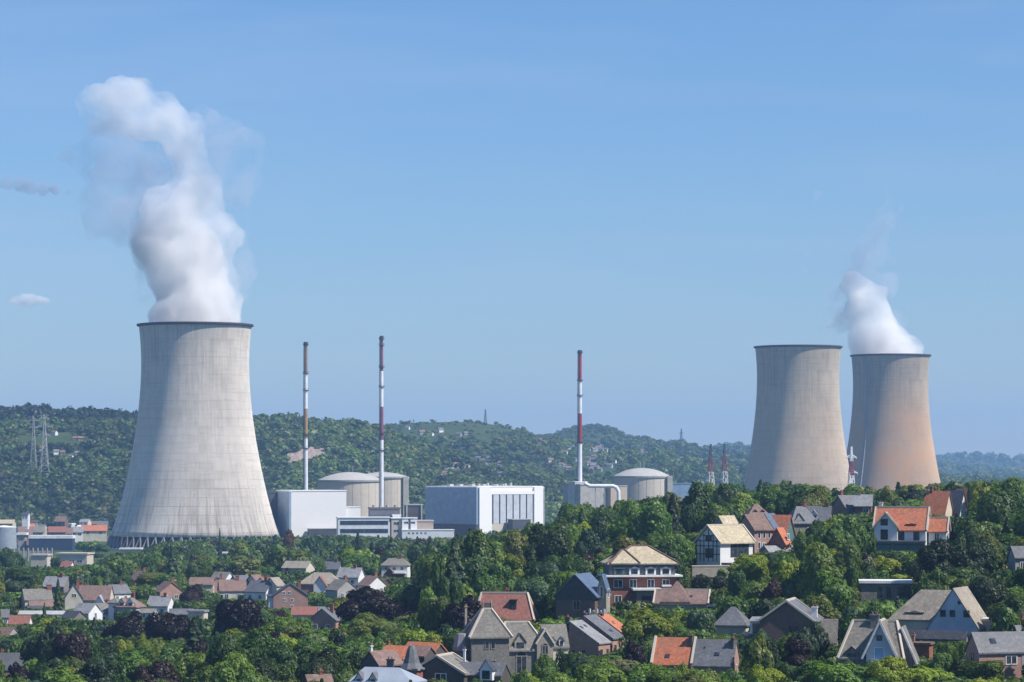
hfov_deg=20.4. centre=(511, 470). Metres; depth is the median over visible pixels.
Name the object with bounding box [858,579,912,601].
flat roof house
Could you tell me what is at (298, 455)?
quarry face
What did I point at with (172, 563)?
conifer tree
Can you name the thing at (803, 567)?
broadleaf tree
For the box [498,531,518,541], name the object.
broadleaf tree
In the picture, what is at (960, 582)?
broadleaf tree
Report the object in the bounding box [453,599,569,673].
stone mansion
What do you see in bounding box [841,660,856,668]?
garden bush
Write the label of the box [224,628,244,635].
broadleaf tree
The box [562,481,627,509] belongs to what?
auxiliary building
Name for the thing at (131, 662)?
broadleaf tree
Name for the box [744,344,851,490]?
cooling tower
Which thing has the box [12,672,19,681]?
conifer tree
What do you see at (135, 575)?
town house
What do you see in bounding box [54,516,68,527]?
works building
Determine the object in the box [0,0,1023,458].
sky
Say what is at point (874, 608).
broadleaf tree
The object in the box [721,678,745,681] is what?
garden bush
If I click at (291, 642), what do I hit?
broadleaf tree
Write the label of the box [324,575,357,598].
town house
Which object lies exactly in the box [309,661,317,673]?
conifer tree
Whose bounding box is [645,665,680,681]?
broadleaf tree
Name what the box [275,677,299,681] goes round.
broadleaf tree
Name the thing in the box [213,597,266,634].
copper tree
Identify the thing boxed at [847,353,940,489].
cooling tower
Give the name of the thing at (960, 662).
garden bush
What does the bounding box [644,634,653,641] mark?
garden bush
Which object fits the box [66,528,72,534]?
works building
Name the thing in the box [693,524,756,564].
half timbered house
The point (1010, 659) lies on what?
window
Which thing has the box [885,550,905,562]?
garden bush
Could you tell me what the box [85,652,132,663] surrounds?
broadleaf tree
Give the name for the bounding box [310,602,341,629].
town house
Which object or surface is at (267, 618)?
broadleaf tree
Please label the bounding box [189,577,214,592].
pink roof house
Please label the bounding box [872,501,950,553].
villa
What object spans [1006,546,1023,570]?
garden house
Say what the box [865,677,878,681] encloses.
garden bush
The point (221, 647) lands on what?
broadleaf tree
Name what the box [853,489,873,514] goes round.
red wall house
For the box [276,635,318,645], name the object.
broadleaf tree
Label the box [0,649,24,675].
corner house
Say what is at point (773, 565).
broadleaf tree
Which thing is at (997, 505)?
broadleaf tree
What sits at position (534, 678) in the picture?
garden bush
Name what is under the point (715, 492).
broadleaf tree
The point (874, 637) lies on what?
grey roof villa
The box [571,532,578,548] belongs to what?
broadleaf tree
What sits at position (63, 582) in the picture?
town house
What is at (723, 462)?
lattice mast
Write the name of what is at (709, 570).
retaining wall
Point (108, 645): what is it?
broadleaf tree
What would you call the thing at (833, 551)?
broadleaf tree
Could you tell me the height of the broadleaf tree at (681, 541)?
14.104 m
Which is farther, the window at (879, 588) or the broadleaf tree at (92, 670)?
the window at (879, 588)
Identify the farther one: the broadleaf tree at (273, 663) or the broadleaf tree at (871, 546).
the broadleaf tree at (871, 546)
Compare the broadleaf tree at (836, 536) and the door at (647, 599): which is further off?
the broadleaf tree at (836, 536)
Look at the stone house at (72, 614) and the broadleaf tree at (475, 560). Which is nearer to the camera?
the broadleaf tree at (475, 560)
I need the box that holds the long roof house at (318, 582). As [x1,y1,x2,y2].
[301,572,338,592]
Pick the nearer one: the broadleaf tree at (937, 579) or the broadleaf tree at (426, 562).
the broadleaf tree at (937, 579)
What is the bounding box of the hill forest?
[0,402,1023,530]
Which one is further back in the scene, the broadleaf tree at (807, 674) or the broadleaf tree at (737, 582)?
the broadleaf tree at (737, 582)
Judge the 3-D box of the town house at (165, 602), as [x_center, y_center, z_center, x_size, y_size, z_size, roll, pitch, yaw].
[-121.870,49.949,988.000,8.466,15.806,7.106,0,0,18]
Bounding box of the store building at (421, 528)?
[401,504,454,538]
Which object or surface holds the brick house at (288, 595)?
on the ground
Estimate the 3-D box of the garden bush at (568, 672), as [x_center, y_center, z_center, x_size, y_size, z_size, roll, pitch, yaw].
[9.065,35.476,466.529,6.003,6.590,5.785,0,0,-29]
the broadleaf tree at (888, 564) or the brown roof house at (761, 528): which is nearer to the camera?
the broadleaf tree at (888, 564)
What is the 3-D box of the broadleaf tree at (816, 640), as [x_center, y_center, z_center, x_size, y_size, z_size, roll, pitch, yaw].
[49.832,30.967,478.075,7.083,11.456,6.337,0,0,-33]
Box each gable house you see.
[0,627,17,636]
[63,579,83,609]
[211,572,232,578]
[743,597,822,639]
[767,515,795,549]
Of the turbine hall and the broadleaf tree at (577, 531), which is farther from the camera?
the turbine hall
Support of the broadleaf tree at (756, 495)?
on the ground
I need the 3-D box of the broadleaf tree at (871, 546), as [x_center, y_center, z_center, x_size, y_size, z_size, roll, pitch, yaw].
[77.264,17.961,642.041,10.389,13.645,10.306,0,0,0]
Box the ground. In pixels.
[0,421,1023,673]
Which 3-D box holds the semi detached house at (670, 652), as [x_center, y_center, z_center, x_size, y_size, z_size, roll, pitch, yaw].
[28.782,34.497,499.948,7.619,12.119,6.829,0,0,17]
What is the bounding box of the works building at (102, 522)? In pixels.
[97,521,107,526]
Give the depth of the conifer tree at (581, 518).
889.43 m
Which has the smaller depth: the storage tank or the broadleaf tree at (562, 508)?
the broadleaf tree at (562, 508)
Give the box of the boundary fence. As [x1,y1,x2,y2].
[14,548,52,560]
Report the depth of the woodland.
823.11 m
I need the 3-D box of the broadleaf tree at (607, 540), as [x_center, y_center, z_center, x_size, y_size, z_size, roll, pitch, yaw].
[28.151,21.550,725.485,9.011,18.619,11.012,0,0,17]
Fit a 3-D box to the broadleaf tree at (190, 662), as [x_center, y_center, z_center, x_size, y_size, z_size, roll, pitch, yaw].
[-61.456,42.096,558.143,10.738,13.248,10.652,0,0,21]
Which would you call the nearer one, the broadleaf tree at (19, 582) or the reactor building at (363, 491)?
the broadleaf tree at (19, 582)
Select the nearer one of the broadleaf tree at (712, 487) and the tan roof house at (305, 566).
the broadleaf tree at (712, 487)
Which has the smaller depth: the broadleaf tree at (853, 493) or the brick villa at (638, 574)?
the brick villa at (638, 574)
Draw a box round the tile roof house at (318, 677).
[302,668,333,681]
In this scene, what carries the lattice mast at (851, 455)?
on the ground
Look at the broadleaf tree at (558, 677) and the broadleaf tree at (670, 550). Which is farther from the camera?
the broadleaf tree at (670, 550)
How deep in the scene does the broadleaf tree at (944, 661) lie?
444.40 m
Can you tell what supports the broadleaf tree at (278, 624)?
on the ground
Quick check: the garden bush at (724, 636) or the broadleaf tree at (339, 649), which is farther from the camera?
the broadleaf tree at (339, 649)
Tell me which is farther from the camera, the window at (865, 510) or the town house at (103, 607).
the town house at (103, 607)
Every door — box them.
[642,596,651,607]
[874,647,884,660]
[877,544,889,551]
[894,544,907,551]
[910,544,922,551]
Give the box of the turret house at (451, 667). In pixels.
[400,645,510,681]
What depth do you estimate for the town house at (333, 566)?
1457.28 m
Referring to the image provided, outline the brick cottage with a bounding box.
[964,631,1023,679]
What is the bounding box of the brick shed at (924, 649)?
[911,632,934,658]
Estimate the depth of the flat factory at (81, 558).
1614.27 m
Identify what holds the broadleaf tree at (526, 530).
on the ground
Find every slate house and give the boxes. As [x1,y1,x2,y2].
[73,603,103,619]
[169,609,193,616]
[231,575,248,585]
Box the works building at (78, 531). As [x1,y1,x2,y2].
[71,526,83,541]
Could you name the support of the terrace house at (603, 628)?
on the ground
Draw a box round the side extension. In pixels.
[821,619,838,648]
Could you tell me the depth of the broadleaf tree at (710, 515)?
740.17 m
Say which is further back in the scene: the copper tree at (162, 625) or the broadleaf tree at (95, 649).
the copper tree at (162, 625)
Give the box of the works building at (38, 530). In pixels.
[29,526,44,534]
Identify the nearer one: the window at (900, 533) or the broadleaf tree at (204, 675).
the broadleaf tree at (204, 675)
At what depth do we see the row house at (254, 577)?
1056.98 m
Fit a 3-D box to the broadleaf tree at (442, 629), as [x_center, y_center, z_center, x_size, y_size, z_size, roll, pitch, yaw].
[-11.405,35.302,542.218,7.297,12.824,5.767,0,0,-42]
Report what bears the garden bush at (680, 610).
on the ground
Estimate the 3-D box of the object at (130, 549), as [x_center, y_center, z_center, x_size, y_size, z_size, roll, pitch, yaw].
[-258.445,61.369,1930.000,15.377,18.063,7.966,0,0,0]
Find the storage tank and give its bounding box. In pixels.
[0,525,17,548]
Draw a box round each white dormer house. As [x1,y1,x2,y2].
[139,608,158,618]
[807,501,832,522]
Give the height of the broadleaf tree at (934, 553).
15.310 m
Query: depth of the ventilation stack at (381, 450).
2118.86 m
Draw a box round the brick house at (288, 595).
[266,579,308,608]
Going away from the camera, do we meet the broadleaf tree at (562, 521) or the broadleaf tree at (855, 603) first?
the broadleaf tree at (855, 603)
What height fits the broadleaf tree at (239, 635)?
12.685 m
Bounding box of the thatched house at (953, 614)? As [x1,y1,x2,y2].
[889,586,995,642]
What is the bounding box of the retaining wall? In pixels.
[691,565,735,578]
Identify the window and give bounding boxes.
[435,673,446,681]
[516,652,526,673]
[541,642,548,654]
[573,600,579,609]
[600,586,602,596]
[613,579,622,587]
[614,595,621,602]
[629,579,636,587]
[647,579,654,587]
[662,579,669,584]
[705,548,713,557]
[788,626,792,633]
[863,508,868,512]
[877,635,881,640]
[878,587,881,596]
[881,519,887,525]
[881,529,887,539]
[887,587,889,596]
[898,531,903,539]
[898,587,901,597]
[902,585,909,595]
[913,531,918,539]
[940,610,945,616]
[950,610,954,616]
[963,610,969,616]
[1006,655,1016,664]
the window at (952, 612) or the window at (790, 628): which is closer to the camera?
the window at (790, 628)
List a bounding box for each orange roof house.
[382,639,436,662]
[405,641,447,653]
[923,485,954,516]
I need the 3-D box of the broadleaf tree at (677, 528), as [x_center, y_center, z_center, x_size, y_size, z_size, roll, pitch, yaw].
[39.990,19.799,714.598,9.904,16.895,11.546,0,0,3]
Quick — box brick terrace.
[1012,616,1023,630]
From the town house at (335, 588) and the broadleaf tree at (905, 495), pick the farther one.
the town house at (335, 588)
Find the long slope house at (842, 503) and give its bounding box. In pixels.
[831,490,854,514]
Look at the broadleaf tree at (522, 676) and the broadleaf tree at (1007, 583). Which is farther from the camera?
the broadleaf tree at (1007, 583)
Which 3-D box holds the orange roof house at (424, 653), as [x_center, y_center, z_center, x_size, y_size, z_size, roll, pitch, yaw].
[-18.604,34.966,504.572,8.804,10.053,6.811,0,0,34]
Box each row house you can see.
[247,574,261,581]
[267,577,284,593]
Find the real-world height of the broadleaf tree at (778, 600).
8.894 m
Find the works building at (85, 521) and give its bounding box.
[79,519,91,524]
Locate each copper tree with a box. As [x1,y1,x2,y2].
[6,661,30,679]
[50,630,89,659]
[101,610,149,638]
[134,659,181,681]
[144,612,190,640]
[179,583,203,601]
[192,637,207,653]
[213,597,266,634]
[269,610,286,616]
[270,631,301,639]
[334,586,402,620]
[374,547,384,557]
[374,589,390,597]
[384,611,417,620]
[407,538,426,548]
[436,594,480,631]
[569,552,598,569]
[593,547,610,557]
[624,639,646,664]
[759,577,782,599]
[779,638,813,667]
[931,515,955,543]
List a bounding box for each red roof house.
[7,615,32,626]
[291,606,317,616]
[652,581,715,609]
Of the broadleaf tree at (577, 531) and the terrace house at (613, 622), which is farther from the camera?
the broadleaf tree at (577, 531)
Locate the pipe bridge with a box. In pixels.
[584,482,620,508]
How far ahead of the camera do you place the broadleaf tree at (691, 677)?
427.82 m
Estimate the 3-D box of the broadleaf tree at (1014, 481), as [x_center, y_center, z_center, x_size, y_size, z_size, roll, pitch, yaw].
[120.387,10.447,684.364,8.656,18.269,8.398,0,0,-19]
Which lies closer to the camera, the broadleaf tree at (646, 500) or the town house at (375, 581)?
the broadleaf tree at (646, 500)
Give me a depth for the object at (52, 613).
933.75 m
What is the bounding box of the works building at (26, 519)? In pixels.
[22,512,29,528]
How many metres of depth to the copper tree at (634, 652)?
477.31 m
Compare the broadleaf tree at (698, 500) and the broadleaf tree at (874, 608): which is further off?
the broadleaf tree at (698, 500)
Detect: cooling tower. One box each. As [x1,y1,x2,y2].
[106,321,280,550]
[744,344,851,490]
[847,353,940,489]
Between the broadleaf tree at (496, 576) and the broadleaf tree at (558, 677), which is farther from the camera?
the broadleaf tree at (496, 576)
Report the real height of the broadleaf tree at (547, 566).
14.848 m
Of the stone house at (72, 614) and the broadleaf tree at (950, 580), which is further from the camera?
the stone house at (72, 614)
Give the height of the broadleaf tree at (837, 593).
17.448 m
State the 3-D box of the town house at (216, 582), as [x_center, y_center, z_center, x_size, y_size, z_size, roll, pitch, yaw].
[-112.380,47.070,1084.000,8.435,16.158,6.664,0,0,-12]
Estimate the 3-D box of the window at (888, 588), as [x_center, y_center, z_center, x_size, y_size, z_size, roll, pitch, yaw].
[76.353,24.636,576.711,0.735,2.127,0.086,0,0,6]
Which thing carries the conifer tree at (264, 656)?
on the ground
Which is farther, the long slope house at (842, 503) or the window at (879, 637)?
the long slope house at (842, 503)
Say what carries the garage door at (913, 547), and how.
in the villa at (904, 528)
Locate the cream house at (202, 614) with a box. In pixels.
[187,610,208,618]
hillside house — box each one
[51,430,58,435]
[52,449,59,454]
[437,428,443,432]
[606,463,612,467]
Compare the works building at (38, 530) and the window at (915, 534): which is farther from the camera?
the works building at (38, 530)
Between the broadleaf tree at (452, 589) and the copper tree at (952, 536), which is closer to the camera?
the broadleaf tree at (452, 589)
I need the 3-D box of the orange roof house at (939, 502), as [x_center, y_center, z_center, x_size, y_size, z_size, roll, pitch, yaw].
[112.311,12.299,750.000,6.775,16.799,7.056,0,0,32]
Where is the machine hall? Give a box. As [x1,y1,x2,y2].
[425,483,543,535]
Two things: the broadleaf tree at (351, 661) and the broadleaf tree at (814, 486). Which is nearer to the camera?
the broadleaf tree at (351, 661)
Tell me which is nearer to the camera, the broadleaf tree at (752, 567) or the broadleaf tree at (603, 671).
the broadleaf tree at (603, 671)
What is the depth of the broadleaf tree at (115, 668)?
566.44 m
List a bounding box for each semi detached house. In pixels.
[650,633,696,668]
[692,636,739,673]
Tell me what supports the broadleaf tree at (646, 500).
on the ground
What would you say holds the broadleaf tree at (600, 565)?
on the ground
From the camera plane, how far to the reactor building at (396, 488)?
2273.59 m
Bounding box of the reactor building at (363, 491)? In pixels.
[316,472,379,516]
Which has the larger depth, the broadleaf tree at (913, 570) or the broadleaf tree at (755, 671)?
the broadleaf tree at (913, 570)
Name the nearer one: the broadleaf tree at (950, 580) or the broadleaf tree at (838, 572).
the broadleaf tree at (950, 580)
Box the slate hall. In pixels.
[553,572,611,619]
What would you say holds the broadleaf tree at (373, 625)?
on the ground
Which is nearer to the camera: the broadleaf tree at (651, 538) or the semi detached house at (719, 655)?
the semi detached house at (719, 655)
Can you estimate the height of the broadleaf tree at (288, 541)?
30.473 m
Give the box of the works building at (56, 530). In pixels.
[48,526,66,534]
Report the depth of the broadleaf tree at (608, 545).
693.47 m
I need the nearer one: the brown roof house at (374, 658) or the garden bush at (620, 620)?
the brown roof house at (374, 658)
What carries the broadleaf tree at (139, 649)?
on the ground
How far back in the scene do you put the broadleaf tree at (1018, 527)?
617.00 m
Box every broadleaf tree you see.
[0,547,25,567]
[0,677,12,681]
[3,566,33,592]
[19,619,66,664]
[33,660,84,676]
[35,657,67,679]
[40,663,86,681]
[43,624,104,662]
[50,557,62,566]
[63,665,78,675]
[67,657,85,665]
[68,662,82,668]
[73,658,117,681]
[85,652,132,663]
[99,636,134,654]
[104,657,127,681]
[113,639,133,653]
[117,648,149,681]
[123,646,145,657]
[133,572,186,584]
[133,632,154,648]
[142,643,182,669]
[147,642,164,660]
[172,651,205,681]
[184,548,218,556]
[189,665,215,681]
[193,656,208,681]
[205,633,262,681]
[208,629,247,646]
[209,651,250,681]
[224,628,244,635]
[232,632,243,639]
[236,662,271,681]
[247,626,276,661]
[248,657,281,681]
[252,607,274,621]
[262,616,305,632]
[265,658,282,678]
[266,640,319,669]
[275,633,296,648]
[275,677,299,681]
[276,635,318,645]
[277,663,299,681]
[283,529,293,548]
[294,645,342,681]
[302,644,342,653]
[333,669,354,681]
[338,644,390,656]
[340,646,367,674]
[344,612,396,637]
[400,629,428,645]
[414,554,425,583]
[417,596,450,632]
[418,552,448,593]
[419,632,442,644]
[434,622,452,635]
[436,575,462,603]
[441,628,460,652]
[459,528,500,586]
[471,560,514,595]
[496,533,506,540]
[496,543,506,562]
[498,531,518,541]
[502,553,526,578]
[503,529,528,565]
[513,577,552,612]
[513,670,533,681]
[520,522,578,542]
[522,522,572,562]
[529,559,558,577]
[531,570,569,609]
[531,654,558,680]
[536,672,572,681]
[538,678,577,681]
[541,553,577,567]
[547,569,578,606]
[551,504,589,524]
[552,517,570,527]
[556,501,571,518]
[559,556,598,580]
[560,528,581,543]
[570,655,618,677]
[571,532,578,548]
[572,521,591,531]
[573,527,606,555]
[574,658,626,681]
[577,502,594,514]
[587,508,618,527]
[589,516,608,541]
[593,552,608,580]
[603,519,615,543]
[603,542,614,548]
[606,503,620,511]
[607,499,673,541]
[610,535,646,554]
[613,498,632,508]
[620,499,647,518]
[620,607,676,640]
[626,662,674,681]
[636,496,679,511]
[644,531,663,544]
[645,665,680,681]
[655,541,685,582]
[658,539,687,567]
[662,491,683,509]
[662,533,695,565]
[667,608,708,636]
[670,672,708,681]
[671,523,684,535]
[679,481,712,533]
[686,609,716,638]
[686,669,713,681]
[694,503,726,532]
[704,482,716,498]
[712,482,733,499]
[713,482,735,505]
[726,553,769,581]
[727,570,747,596]
[742,628,767,661]
[745,664,785,681]
[752,486,779,502]
[755,482,773,490]
[759,488,793,514]
[764,597,798,609]
[769,557,794,571]
[779,479,788,490]
[780,573,803,598]
[782,483,801,492]
[788,621,829,662]
[791,559,809,578]
[793,484,827,507]
[793,532,825,560]
[795,541,838,599]
[800,668,813,681]
[802,542,841,559]
[803,483,829,495]
[803,594,841,623]
[804,568,853,610]
[805,519,826,538]
[810,663,862,681]
[813,515,868,554]
[831,539,862,585]
[831,565,857,578]
[837,490,870,495]
[839,522,877,554]
[840,599,884,642]
[840,600,860,613]
[843,483,861,492]
[848,586,860,601]
[849,665,870,681]
[866,655,914,681]
[873,555,900,575]
[898,486,921,500]
[907,558,928,583]
[915,538,954,575]
[917,567,949,591]
[917,570,969,590]
[924,652,957,673]
[947,539,997,576]
[948,567,982,581]
[950,578,985,589]
[954,517,986,545]
[954,520,1014,539]
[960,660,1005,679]
[968,575,1009,616]
[974,532,1003,563]
[975,486,1023,523]
[987,592,1023,622]
[995,476,1023,493]
[1003,572,1013,587]
[1008,594,1023,621]
[1009,608,1023,630]
[1010,508,1023,537]
[1013,568,1023,590]
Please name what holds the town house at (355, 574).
on the ground
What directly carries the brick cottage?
on the ground
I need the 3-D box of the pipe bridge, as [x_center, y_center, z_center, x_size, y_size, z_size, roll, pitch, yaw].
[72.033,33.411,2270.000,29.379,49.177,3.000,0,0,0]
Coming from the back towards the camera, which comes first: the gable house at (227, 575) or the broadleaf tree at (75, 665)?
the gable house at (227, 575)
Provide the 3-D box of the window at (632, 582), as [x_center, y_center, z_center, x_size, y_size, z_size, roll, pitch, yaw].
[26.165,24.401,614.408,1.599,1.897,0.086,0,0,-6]
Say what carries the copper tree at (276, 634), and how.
on the ground
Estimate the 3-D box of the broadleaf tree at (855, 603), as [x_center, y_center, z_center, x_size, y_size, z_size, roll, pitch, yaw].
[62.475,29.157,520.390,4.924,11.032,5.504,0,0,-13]
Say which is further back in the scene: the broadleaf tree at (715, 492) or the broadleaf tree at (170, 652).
the broadleaf tree at (715, 492)
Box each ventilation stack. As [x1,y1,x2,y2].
[302,342,308,489]
[378,336,384,506]
[577,350,582,480]
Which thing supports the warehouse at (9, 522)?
on the ground
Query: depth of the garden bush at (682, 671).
465.62 m
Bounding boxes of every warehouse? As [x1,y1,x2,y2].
[0,520,16,525]
[16,533,74,550]
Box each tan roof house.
[281,561,315,572]
[714,515,737,523]
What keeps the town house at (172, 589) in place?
on the ground
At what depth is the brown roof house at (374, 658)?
488.70 m
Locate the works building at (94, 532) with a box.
[81,525,106,540]
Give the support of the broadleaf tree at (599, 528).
on the ground
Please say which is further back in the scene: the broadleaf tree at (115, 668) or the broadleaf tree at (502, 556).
the broadleaf tree at (502, 556)
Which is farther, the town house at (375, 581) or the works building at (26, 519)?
the works building at (26, 519)
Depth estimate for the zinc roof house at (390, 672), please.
453.33 m
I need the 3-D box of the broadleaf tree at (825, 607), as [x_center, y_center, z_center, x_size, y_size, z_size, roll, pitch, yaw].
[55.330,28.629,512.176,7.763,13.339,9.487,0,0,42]
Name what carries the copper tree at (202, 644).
on the ground
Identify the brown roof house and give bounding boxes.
[360,643,403,669]
[738,513,792,553]
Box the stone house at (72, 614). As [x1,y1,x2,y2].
[61,610,87,619]
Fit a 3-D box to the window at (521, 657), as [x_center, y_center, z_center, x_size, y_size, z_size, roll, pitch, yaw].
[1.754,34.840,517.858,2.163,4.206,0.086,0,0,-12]
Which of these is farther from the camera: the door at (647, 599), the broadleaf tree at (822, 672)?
the door at (647, 599)
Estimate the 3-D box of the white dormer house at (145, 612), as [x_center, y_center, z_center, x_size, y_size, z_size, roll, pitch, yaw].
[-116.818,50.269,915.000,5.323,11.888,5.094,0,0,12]
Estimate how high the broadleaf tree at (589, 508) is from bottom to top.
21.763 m
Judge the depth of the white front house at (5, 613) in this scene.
898.11 m
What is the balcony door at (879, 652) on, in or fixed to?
in the grey roof villa at (874, 637)
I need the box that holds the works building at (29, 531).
[18,529,32,544]
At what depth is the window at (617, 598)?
614.08 m
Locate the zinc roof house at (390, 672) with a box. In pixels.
[348,656,426,681]
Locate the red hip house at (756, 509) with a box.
[742,504,767,515]
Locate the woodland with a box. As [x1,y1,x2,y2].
[0,480,1023,681]
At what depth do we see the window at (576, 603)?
585.53 m
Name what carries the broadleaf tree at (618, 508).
on the ground
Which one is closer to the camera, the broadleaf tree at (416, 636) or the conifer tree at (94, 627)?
the broadleaf tree at (416, 636)
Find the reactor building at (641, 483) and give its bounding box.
[612,462,672,501]
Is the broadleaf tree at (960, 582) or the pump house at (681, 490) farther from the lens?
the pump house at (681, 490)
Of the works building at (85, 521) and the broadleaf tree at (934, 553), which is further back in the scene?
the works building at (85, 521)
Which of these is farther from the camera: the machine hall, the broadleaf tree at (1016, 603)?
the machine hall
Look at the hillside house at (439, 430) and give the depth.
3881.97 m
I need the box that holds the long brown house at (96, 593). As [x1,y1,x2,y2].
[78,581,114,602]
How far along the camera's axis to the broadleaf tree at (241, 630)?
642.18 m
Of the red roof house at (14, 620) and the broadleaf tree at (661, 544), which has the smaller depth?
the broadleaf tree at (661, 544)
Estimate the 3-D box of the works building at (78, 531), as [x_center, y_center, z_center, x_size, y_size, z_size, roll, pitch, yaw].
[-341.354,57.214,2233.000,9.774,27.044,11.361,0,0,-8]
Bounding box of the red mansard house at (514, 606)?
[478,587,538,622]
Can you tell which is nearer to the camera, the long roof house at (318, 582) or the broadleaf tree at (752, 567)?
the broadleaf tree at (752, 567)
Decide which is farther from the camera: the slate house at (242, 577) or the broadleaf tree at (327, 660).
the slate house at (242, 577)
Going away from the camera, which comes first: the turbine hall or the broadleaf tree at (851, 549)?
the broadleaf tree at (851, 549)
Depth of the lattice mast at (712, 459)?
2799.33 m
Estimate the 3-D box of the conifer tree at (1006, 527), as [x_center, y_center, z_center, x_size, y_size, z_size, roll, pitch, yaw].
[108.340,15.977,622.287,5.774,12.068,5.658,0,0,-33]
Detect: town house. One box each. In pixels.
[43,572,68,592]
[96,598,109,619]
[111,580,131,598]
[131,567,145,584]
[147,592,174,611]
[154,577,183,599]
[214,573,222,592]
[217,575,246,598]
[244,576,271,600]
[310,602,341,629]
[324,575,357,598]
[325,559,340,573]
[336,563,364,585]
[356,572,387,591]
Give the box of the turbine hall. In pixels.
[244,490,360,539]
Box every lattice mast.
[704,444,716,485]
[717,444,731,482]
[845,447,857,485]
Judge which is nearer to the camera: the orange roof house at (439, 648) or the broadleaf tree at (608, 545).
the orange roof house at (439, 648)
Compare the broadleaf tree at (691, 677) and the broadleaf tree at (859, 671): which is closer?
the broadleaf tree at (691, 677)
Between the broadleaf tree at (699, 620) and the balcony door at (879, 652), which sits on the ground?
the broadleaf tree at (699, 620)
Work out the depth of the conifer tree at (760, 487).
840.35 m
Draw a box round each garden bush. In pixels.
[528,671,539,681]
[555,647,573,672]
[562,667,572,678]
[594,655,608,660]
[607,611,624,624]
[619,639,652,659]
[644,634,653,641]
[647,634,671,660]
[654,606,667,612]
[672,605,684,615]
[675,661,691,674]
[678,578,697,588]
[689,573,727,590]
[704,668,720,681]
[711,634,729,638]
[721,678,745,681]
[724,668,743,681]
[736,634,744,640]
[743,580,757,597]
[767,556,798,567]
[773,660,798,677]
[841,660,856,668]
[857,569,884,588]
[859,551,874,562]
[860,660,871,667]
[862,601,868,608]
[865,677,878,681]
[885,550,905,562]
[933,641,958,652]
[938,642,956,657]
[950,658,965,671]
[951,639,965,661]
[969,677,999,681]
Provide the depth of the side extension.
503.97 m
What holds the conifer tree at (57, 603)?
on the ground
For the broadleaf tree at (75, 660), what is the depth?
594.24 m
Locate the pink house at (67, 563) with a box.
[59,561,74,566]
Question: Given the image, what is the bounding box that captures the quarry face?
[287,445,325,462]
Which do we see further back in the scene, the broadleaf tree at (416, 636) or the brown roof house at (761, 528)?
the brown roof house at (761, 528)
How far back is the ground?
3780.56 m
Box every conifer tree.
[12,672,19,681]
[52,578,63,610]
[90,617,99,636]
[165,547,182,587]
[180,616,202,654]
[211,631,219,646]
[217,528,221,555]
[261,649,267,662]
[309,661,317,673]
[354,532,363,548]
[355,537,361,550]
[439,537,468,586]
[524,545,536,571]
[577,508,585,524]
[666,494,680,523]
[756,479,763,491]
[1001,516,1011,533]
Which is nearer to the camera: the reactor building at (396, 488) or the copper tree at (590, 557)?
the copper tree at (590, 557)
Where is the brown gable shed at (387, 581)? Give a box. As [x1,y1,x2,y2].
[384,578,392,583]
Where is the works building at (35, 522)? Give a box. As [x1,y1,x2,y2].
[30,520,37,525]
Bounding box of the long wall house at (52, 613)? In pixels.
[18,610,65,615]
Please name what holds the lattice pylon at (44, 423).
on the ground
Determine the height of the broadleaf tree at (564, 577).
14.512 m
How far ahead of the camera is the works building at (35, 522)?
2376.17 m
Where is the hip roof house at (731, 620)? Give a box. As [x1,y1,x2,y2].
[714,607,749,635]
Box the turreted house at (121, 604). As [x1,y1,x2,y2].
[106,592,146,620]
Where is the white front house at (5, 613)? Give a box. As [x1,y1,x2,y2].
[0,609,9,623]
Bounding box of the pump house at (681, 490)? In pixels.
[673,483,692,498]
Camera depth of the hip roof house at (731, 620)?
542.66 m
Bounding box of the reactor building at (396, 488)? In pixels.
[368,472,408,516]
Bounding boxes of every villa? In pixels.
[597,545,682,608]
[788,500,816,535]
[836,612,919,669]
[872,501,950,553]
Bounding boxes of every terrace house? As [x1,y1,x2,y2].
[21,583,53,609]
[564,615,611,655]
[578,611,623,650]
[598,611,633,645]
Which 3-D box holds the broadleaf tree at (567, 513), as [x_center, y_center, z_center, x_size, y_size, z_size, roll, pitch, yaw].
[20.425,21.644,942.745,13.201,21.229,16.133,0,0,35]
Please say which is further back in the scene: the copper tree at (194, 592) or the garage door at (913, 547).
the copper tree at (194, 592)
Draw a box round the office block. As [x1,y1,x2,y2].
[336,505,410,538]
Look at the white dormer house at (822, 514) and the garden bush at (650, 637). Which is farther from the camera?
the white dormer house at (822, 514)
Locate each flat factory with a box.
[30,554,51,566]
[55,552,94,564]
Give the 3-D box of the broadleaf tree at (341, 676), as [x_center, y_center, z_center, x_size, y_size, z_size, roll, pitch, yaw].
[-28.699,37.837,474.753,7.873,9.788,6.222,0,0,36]
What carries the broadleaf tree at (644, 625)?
on the ground
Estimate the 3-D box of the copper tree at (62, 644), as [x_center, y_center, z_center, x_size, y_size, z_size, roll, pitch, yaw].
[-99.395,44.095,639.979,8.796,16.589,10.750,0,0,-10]
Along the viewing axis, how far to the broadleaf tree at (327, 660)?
486.57 m
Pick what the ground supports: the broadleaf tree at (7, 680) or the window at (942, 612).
the broadleaf tree at (7, 680)
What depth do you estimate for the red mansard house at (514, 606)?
598.30 m
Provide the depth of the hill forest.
3084.01 m
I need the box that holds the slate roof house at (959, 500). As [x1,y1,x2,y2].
[947,489,967,516]
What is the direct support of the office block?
on the ground
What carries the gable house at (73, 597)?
on the ground
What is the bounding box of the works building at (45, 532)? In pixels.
[38,524,46,534]
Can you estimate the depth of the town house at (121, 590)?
1038.83 m
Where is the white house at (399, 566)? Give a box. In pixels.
[380,554,410,578]
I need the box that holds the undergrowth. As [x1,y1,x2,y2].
[1,518,1023,681]
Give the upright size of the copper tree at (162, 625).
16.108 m
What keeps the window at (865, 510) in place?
in the red wall house at (863, 503)
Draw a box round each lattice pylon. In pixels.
[28,418,37,467]
[36,414,52,472]

